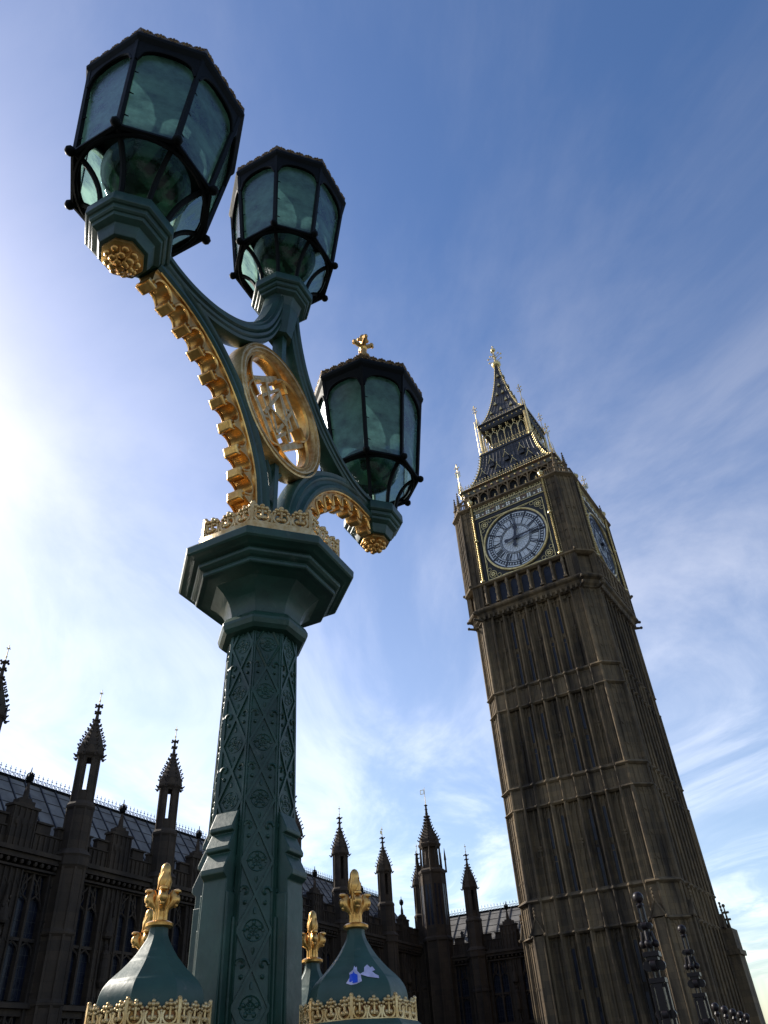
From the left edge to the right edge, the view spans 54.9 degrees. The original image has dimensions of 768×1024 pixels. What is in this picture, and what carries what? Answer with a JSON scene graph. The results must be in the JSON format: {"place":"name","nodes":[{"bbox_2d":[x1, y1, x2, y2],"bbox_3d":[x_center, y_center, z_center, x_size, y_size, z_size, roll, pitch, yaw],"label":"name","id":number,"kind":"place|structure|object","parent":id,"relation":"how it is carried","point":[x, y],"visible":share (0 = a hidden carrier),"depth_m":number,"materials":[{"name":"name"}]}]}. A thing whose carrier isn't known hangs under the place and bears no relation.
{"place":"outdoors","nodes":[
{"label":"outdoors","id":0,"kind":"place"},
{"bbox_2d":[64,27,423,1023],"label":"lamp post","id":1,"kind":"object","parent":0,"point":[266,579],"visible":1,"depth_m":2.83,"materials":[{"name":"green metal"}]},
{"bbox_2d":[0,0,767,1023],"label":"sky","id":2,"kind":"structure","parent":0,"point":[576,191],"materials":[{"name":"blue"}]},
{"bbox_2d":[633,892,749,1023],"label":"iron railing","id":3,"kind":"object","parent":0,"point":[666,1012],"visible":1,"depth_m":5.03,"materials":[{"name":"metal"}]},
{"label":"ground","id":4,"kind":"structure","parent":0,"visible":0},
{"bbox_2d":[0,645,429,1023],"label":"palace range","id":5,"kind":"structure","parent":4,"relation":"on","point":[80,870],"depth_m":40.34,"materials":[{"name":"stone"}]},
{"bbox_2d":[0,1016,15,1023],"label":"window","id":6,"kind":"structure","parent":5,"relation":"in","point":[3,1019],"depth_m":33.28,"materials":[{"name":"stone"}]},
{"bbox_2d":[0,873,43,1001],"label":"window","id":7,"kind":"structure","parent":5,"relation":"in","point":[28,902],"depth_m":35.15,"materials":[{"name":"glass"}]},
{"bbox_2d":[60,1018,76,1023],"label":"window","id":8,"kind":"structure","parent":5,"relation":"in","point":[63,1021],"depth_m":35.85,"materials":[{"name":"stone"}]},
{"bbox_2d":[64,885,97,1004],"bbox_3d":[-15.625,22.054,37.868,0.315,5.257,1.829,-19,-40,18],"label":"window","id":9,"kind":"structure","parent":5,"relation":"in","point":[87,911],"depth_m":37.97,"materials":[{"name":"glass"}]},
{"bbox_2d":[110,894,136,978],"bbox_3d":[-14.254,23.701,40.147,0.315,5.257,1.829,-19,-40,18],"label":"window","id":10,"kind":"structure","parent":5,"relation":"in","point":[127,916],"depth_m":40.72,"materials":[{"name":"glass"}]},
{"bbox_2d":[168,906,181,954],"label":"window","id":11,"kind":"structure","parent":5,"relation":"in","point":[175,916],"depth_m":44.19,"materials":[{"name":"glass"}]},
{"bbox_2d":[304,948,306,968],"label":"window","id":12,"kind":"structure","parent":5,"relation":"in","point":[305,952],"depth_m":55.15,"materials":[{"name":"glass"}]},
{"bbox_2d":[322,937,331,974],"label":"window","id":13,"kind":"structure","parent":5,"relation":"in","point":[325,950],"depth_m":57.29,"materials":[{"name":"glass"}]},
{"bbox_2d":[411,956,419,1020],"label":"window","id":14,"kind":"structure","parent":5,"relation":"in","point":[414,970],"depth_m":68.97,"materials":[{"name":"glass"}]},
{"bbox_2d":[415,790,461,1023],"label":"stair turret","id":15,"kind":"object","parent":4,"relation":"on","point":[442,991],"visible":1,"depth_m":71.05,"materials":[{"name":"stone"}]},
{"bbox_2d":[450,844,534,1023],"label":"palace wing","id":16,"kind":"structure","parent":4,"relation":"on","point":[488,959],"depth_m":68.38,"materials":[{"name":"brown stone"}]},
{"bbox_2d":[456,966,472,1023],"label":"window","id":17,"kind":"structure","parent":16,"relation":"in","point":[461,971],"depth_m":68.50,"materials":[{"name":"glass"}]},
{"bbox_2d":[491,960,513,1022],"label":"window","id":18,"kind":"structure","parent":16,"relation":"in","point":[503,1002],"depth_m":67.02,"materials":[{"name":"glass"}]},
{"bbox_2d":[521,958,533,1019],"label":"window","id":19,"kind":"structure","parent":16,"relation":"in","point":[525,975],"depth_m":66.19,"materials":[{"name":"glass"}]},
{"bbox_2d":[452,346,765,1023],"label":"clock tower","id":20,"kind":"structure","parent":4,"relation":"on","point":[600,827],"depth_m":62.24,"materials":[{"name":"stone"}]},
{"bbox_2d":[511,622,523,684],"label":"slit window","id":21,"kind":"structure","parent":20,"relation":"in","point":[512,626],"depth_m":69.35,"materials":[{"name":"black glass"}]},
{"bbox_2d":[522,618,535,680],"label":"slit window","id":22,"kind":"structure","parent":20,"relation":"in","point":[523,621],"depth_m":68.89,"materials":[{"name":"black glass"}]},
{"bbox_2d":[528,717,541,780],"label":"slit window","id":23,"kind":"structure","parent":20,"relation":"in","point":[530,722],"depth_m":63.86,"materials":[{"name":"black glass"}]},
{"bbox_2d":[541,713,555,776],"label":"slit window","id":24,"kind":"structure","parent":20,"relation":"in","point":[542,717],"depth_m":63.39,"materials":[{"name":"black glass"}]},
{"bbox_2d":[544,610,559,672],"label":"slit window","id":25,"kind":"structure","parent":20,"relation":"in","point":[558,669],"depth_m":67.95,"materials":[{"name":"black glass"}]},
{"bbox_2d":[547,818,563,893],"bbox_3d":[13.644,27.300,58.774,0.235,5.650,0.060,-24,-42,24],"label":"slit window","id":26,"kind":"structure","parent":20,"relation":"in","point":[549,823],"depth_m":58.57,"materials":[{"name":"black glass"}]},
{"bbox_2d":[556,607,572,669],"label":"slit window","id":27,"kind":"structure","parent":20,"relation":"in","point":[567,651],"depth_m":67.42,"materials":[{"name":"black glass"}]},
{"bbox_2d":[561,815,577,890],"bbox_3d":[14.627,26.857,58.295,0.235,5.650,0.060,-24,-42,24],"label":"slit window","id":28,"kind":"structure","parent":20,"relation":"in","point":[562,817],"depth_m":58.09,"materials":[{"name":"black glass"}]},
{"bbox_2d":[565,706,581,770],"bbox_3d":[16.072,19.145,62.584,0.235,5.700,0.060,-24,-42,24],"label":"slit window","id":29,"kind":"structure","parent":20,"relation":"in","point":[568,714],"depth_m":62.39,"materials":[{"name":"black glass"}]},
{"bbox_2d":[572,948,587,1023],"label":"slit window","id":30,"kind":"structure","parent":20,"relation":"in","point":[573,950],"depth_m":53.54,"materials":[{"name":"black glass"}]},
{"bbox_2d":[578,702,595,766],"bbox_3d":[17.055,18.701,62.105,0.235,5.700,0.060,-24,-42,24],"label":"slit window","id":31,"kind":"structure","parent":20,"relation":"in","point":[580,707],"depth_m":61.91,"materials":[{"name":"black glass"}]},
{"bbox_2d":[587,946,604,1023],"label":"slit window","id":32,"kind":"structure","parent":20,"relation":"in","point":[588,948],"depth_m":53.07,"materials":[{"name":"black glass"}]},
{"bbox_2d":[588,809,607,885],"bbox_3d":[16.593,25.970,57.337,0.235,5.650,0.060,-24,-42,24],"label":"slit window","id":33,"kind":"structure","parent":20,"relation":"in","point":[590,813],"depth_m":57.13,"materials":[{"name":"black glass"}]},
{"bbox_2d":[602,806,622,882],"bbox_3d":[17.576,25.527,56.858,0.235,5.650,0.060,-24,-42,24],"label":"slit window","id":34,"kind":"structure","parent":20,"relation":"in","point":[604,809],"depth_m":56.63,"materials":[{"name":"black glass"}]},
{"bbox_2d":[617,942,638,1023],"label":"slit window","id":35,"kind":"structure","parent":20,"relation":"in","point":[619,943],"depth_m":52.02,"materials":[{"name":"black glass"}]},
{"bbox_2d":[633,939,655,1023],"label":"slit window","id":36,"kind":"structure","parent":20,"relation":"in","point":[635,941],"depth_m":51.53,"materials":[{"name":"black glass"}]}
]}

